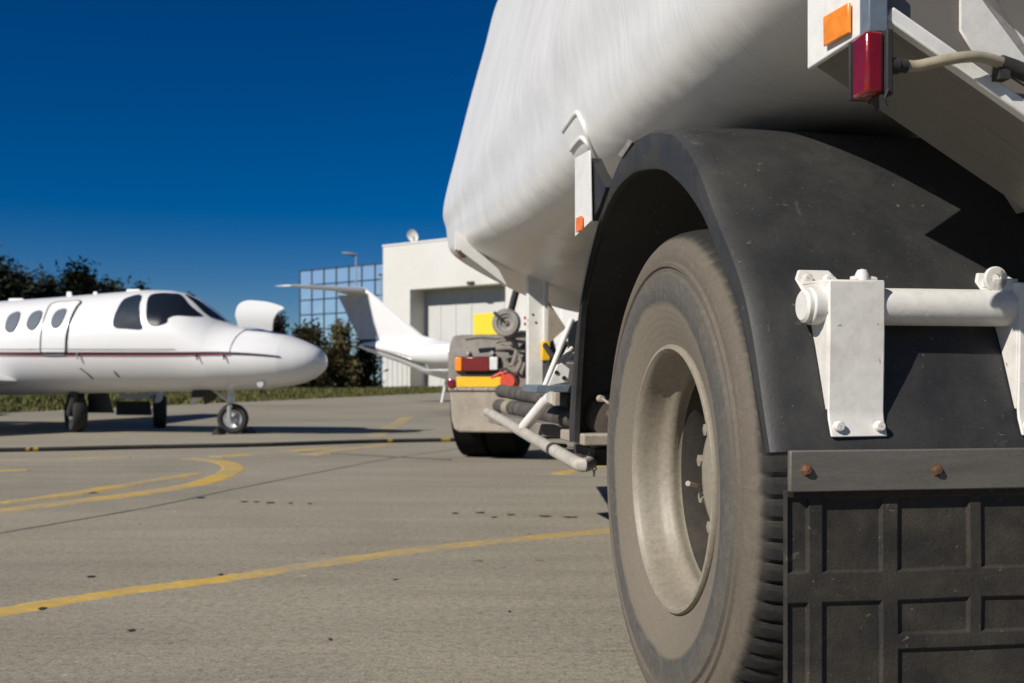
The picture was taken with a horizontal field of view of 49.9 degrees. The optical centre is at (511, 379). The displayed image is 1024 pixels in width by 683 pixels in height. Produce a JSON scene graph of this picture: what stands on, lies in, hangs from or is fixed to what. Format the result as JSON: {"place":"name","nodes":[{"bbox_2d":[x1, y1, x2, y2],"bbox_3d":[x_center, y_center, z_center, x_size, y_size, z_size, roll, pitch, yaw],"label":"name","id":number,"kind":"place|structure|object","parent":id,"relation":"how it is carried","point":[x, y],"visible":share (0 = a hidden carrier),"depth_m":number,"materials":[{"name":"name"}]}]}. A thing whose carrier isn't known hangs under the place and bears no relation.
{"place":"outdoors","nodes":[
{"label":"outdoors","id":0,"kind":"place"},
{"bbox_2d":[0,0,497,335],"label":"sky","id":1,"kind":"structure","parent":0,"point":[221,151],"materials":[{"name":"blue"}]},
{"bbox_2d":[0,393,645,682],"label":"apron","id":2,"kind":"object","parent":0,"point":[443,616],"visible":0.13,"depth_m":4.69,"materials":[{"name":"concrete"}]},
{"bbox_2d":[0,469,27,471],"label":"painted line","id":3,"kind":"object","parent":2,"relation":"on","point":[14,470],"visible":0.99,"depth_m":9.17,"materials":[{"name":"yellow paint"}]},
{"bbox_2d":[0,456,130,459],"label":"painted line","id":4,"kind":"object","parent":2,"relation":"on","point":[63,458],"visible":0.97,"depth_m":10.55,"materials":[{"name":"yellow paint"}]},
{"bbox_2d":[0,473,204,505],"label":"painted line","id":5,"kind":"object","parent":2,"relation":"on","point":[90,490],"visible":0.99,"depth_m":7.52,"materials":[{"name":"yellow paint"}]},
{"bbox_2d":[0,458,245,513],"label":"painted line","id":6,"kind":"object","parent":2,"relation":"on","point":[229,469],"visible":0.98,"depth_m":7.63,"materials":[{"name":"yellow paint"}]},
{"bbox_2d":[0,289,327,433],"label":"business jet","id":7,"kind":"object","parent":2,"relation":"on","point":[96,347],"visible":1,"depth_m":15.13,"materials":[{"name":"white metal"}]},
{"bbox_2d":[4,311,19,331],"bbox_3d":[-6.993,-0.820,15.415,0.196,0.298,0.171,0,0,12],"label":"cabin window","id":8,"kind":"structure","parent":7,"relation":"in","point":[12,320],"depth_m":15.39,"materials":[{"name":"grey glass"}]},
{"bbox_2d":[26,310,41,329],"bbox_3d":[-6.661,-0.837,15.343,0.197,0.283,0.162,0,0,12],"label":"cabin window","id":9,"kind":"structure","parent":7,"relation":"in","point":[33,320],"depth_m":15.32,"materials":[{"name":"grey glass"}]},
{"bbox_2d":[40,300,80,355],"bbox_3d":[-6.286,-0.730,15.323,0.484,0.795,0.351,0,0,12],"label":"cabin door","id":10,"kind":"structure","parent":7,"relation":"in","point":[58,315],"depth_m":15.20,"materials":[{"name":"white metal"}]},
{"bbox_2d":[112,294,141,328],"bbox_3d":[-5.209,-0.941,15.126,0.449,0.502,0.349,0,0,12],"label":"cockpit window","id":11,"kind":"structure","parent":7,"relation":"in","point":[126,315],"depth_m":15.03,"materials":[{"name":"black glass"}]},
{"bbox_2d":[146,293,201,324],"bbox_3d":[-4.641,-0.976,15.123,0.744,0.475,0.442,0,0,-10],"label":"cockpit window","id":12,"kind":"structure","parent":7,"relation":"in","point":[160,306],"depth_m":15.05,"materials":[{"name":"black glass"}]},
{"bbox_2d":[211,427,225,434],"bbox_3d":[-4.070,0.708,15.279,0.135,0.098,0.200,0,0,12],"label":"wheel chock","id":13,"kind":"object","parent":2,"relation":"on","point":[221,431],"visible":1,"depth_m":15.20,"materials":[{"name":"black rubber"}]},
{"bbox_2d":[0,449,455,533],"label":"paving joint","id":14,"kind":"object","parent":2,"relation":"on","point":[198,496],"visible":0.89,"depth_m":6.96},
{"bbox_2d":[242,426,255,433],"bbox_3d":[-3.721,0.708,15.565,0.135,0.098,0.200,0,0,12],"label":"wheel chock","id":15,"kind":"object","parent":2,"relation":"on","point":[249,431],"visible":1,"depth_m":15.48,"materials":[{"name":"black rubber"}]},
{"bbox_2d":[209,446,348,456],"bbox_3d":[-2.403,0.756,11.621,0.258,0.010,1.918,0,0,32],"label":"painted line","id":16,"kind":"object","parent":2,"relation":"on","point":[270,452],"visible":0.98,"depth_m":11.55,"materials":[{"name":"yellow paint"}]},
{"bbox_2d":[0,437,560,451],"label":"ground hose","id":17,"kind":"object","parent":2,"relation":"on","point":[68,448],"visible":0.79,"depth_m":12.28,"materials":[{"name":"black rubber"}]},
{"bbox_2d":[0,528,609,616],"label":"painted line","id":18,"kind":"object","parent":2,"relation":"on","point":[29,607],"visible":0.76,"depth_m":4.31,"materials":[{"name":"yellow paint"}]},
{"bbox_2d":[39,492,574,639],"bbox_3d":[-0.855,0.753,5.584,2.610,0.001,4.739,0,0,-19],"label":"oil stain","id":19,"kind":"object","parent":2,"relation":"on","point":[310,503],"visible":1,"depth_m":6.12,"materials":[{"name":"black liquid"}]},
{"bbox_2d":[300,444,397,454],"bbox_3d":[-1.753,0.755,12.003,0.321,0.012,1.901,0,0,18],"label":"painted line","id":20,"kind":"object","parent":2,"relation":"on","point":[347,449],"visible":0.97,"depth_m":11.86,"materials":[{"name":"yellow paint"}]},
{"bbox_2d":[300,451,451,459],"bbox_3d":[-1.402,0.756,10.995,2.015,0.009,0.163,0,0,36],"label":"paving joint","id":21,"kind":"object","parent":2,"relation":"on","point":[383,456],"visible":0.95,"depth_m":10.85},
{"bbox_2d":[363,416,415,436],"bbox_3d":[-1.990,0.757,18.870,0.337,0.008,8.528,0,0,-2],"label":"painted line","id":22,"kind":"object","parent":2,"relation":"on","point":[390,427],"visible":0.93,"depth_m":17.44,"materials":[{"name":"yellow paint"}]},
{"bbox_2d":[279,284,558,401],"bbox_3d":[-0.819,-1.228,36.702,13.097,3.991,12.880,0,0,-29],"label":"business jet","id":23,"kind":"object","parent":2,"relation":"on","point":[401,340],"visible":0.25,"depth_m":37.38},
{"bbox_2d":[447,290,578,456],"bbox_3d":[1.400,-0.742,13.087,2.550,3.003,6.862,0,0,15],"label":"tanker truck","id":24,"kind":"object","parent":2,"relation":"on","point":[481,367],"visible":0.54,"depth_m":10.31,"materials":[{"name":"white metal"}]},
{"bbox_2d":[550,466,604,473],"bbox_3d":[0.803,0.757,9.768,0.204,0.008,2.019,0,0,26],"label":"painted line","id":25,"kind":"object","parent":2,"relation":"on","point":[568,471],"visible":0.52,"depth_m":9.05,"materials":[{"name":"yellow paint"}]},
{"bbox_2d":[443,0,1023,682],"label":"fuel trailer","id":26,"kind":"object","parent":2,"relation":"on","point":[771,252],"visible":1,"depth_m":2.10,"materials":[{"name":"white paint"}]},
{"bbox_2d":[492,399,569,427],"bbox_3d":[0.083,0.143,5.069,0.081,0.083,1.905,0,0,-9],"label":"fuel hose","id":27,"kind":"object","parent":26,"relation":"on","point":[560,416],"visible":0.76,"depth_m":4.95,"materials":[{"name":"rubber"}]},
{"bbox_2d":[495,384,570,408],"bbox_3d":[0.090,0.072,5.146,0.073,0.095,1.874,0,0,-9],"label":"fuel hose","id":28,"kind":"object","parent":27,"relation":"on","point":[511,392],"visible":0.57,"depth_m":5.20,"materials":[{"name":"rubber"}]},
{"label":"ground","id":29,"kind":"structure","parent":0,"visible":0},
{"bbox_2d":[0,245,31,300],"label":"tree","id":30,"kind":"object","parent":29,"relation":"on","point":[9,285],"visible":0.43,"depth_m":61.80,"materials":[{"name":"green plant"}]},
{"bbox_2d":[12,259,42,299],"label":"tree","id":31,"kind":"object","parent":29,"relation":"on","point":[26,284],"visible":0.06,"depth_m":65.63,"materials":[{"name":"green plant"}]},
{"bbox_2d":[22,262,64,298],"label":"tree","id":32,"kind":"object","parent":29,"relation":"on","point":[47,289],"visible":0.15,"depth_m":63.65,"materials":[{"name":"green plant"}]},
{"bbox_2d":[50,255,112,296],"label":"tree","id":33,"kind":"object","parent":29,"relation":"on","point":[80,282],"visible":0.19,"depth_m":59.58,"materials":[{"name":"green plant"}]},
{"bbox_2d":[99,274,124,290],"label":"tree","id":34,"kind":"object","parent":29,"relation":"on","point":[109,282],"depth_m":65.86,"materials":[{"name":"green plant"}]},
{"bbox_2d":[98,278,129,292],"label":"tree","id":35,"kind":"object","parent":29,"relation":"on","point":[113,289],"visible":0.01,"depth_m":61.51,"materials":[{"name":"green plant"}]},
{"bbox_2d":[128,275,150,289],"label":"tree","id":36,"kind":"object","parent":29,"relation":"on","point":[140,286],"depth_m":66.03,"materials":[{"name":"green plant"}]},
{"bbox_2d":[0,385,449,412],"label":"grass","id":37,"kind":"structure","parent":29,"relation":"on","point":[30,403],"depth_m":43.22,"materials":[{"name":"green plant"}]},
{"bbox_2d":[260,303,295,387],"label":"bush","id":38,"kind":"object","parent":29,"relation":"on","point":[279,324],"visible":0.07,"depth_m":73.69,"materials":[{"name":"green plant"}]},
{"bbox_2d":[289,318,338,388],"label":"bush","id":39,"kind":"object","parent":29,"relation":"on","point":[307,333],"visible":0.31,"depth_m":71.74,"materials":[{"name":"green plant"}]},
{"bbox_2d":[299,263,382,387],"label":"glass office","id":40,"kind":"structure","parent":29,"relation":"on","point":[326,307],"depth_m":94.92,"materials":[{"name":"blue glass"}]},
{"bbox_2d":[326,315,373,388],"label":"bush","id":41,"kind":"object","parent":29,"relation":"on","point":[344,374],"visible":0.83,"depth_m":73.35,"materials":[{"name":"green plant"}]},
{"bbox_2d":[342,252,357,352],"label":"street lamp","id":42,"kind":"object","parent":29,"relation":"on","point":[352,254],"visible":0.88,"depth_m":79.96,"materials":[{"name":"grey metal"}]},
{"bbox_2d":[351,332,388,387],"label":"bush","id":43,"kind":"object","parent":29,"relation":"on","point":[370,364],"visible":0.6,"depth_m":75.48,"materials":[{"name":"green plant"}]},
{"bbox_2d":[377,273,382,386],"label":"street lamp","id":44,"kind":"object","parent":29,"relation":"on","point":[380,274],"visible":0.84,"depth_m":77.95,"materials":[{"name":"grey metal"}]},
{"bbox_2d":[382,238,558,386],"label":"hangar","id":45,"kind":"structure","parent":29,"relation":"on","point":[437,289],"depth_m":87.62,"materials":[{"name":"metal"}]},
{"bbox_2d":[407,230,417,241],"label":"satellite dish","id":46,"kind":"object","parent":45,"relation":"on","point":[412,235],"visible":0.98,"depth_m":89.03,"materials":[{"name":"white paint"}]},
{"bbox_2d":[425,286,504,386],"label":"door","id":47,"kind":"structure","parent":45,"relation":"in","point":[450,313],"depth_m":87.07,"materials":[{"name":"white metal"}]}
]}

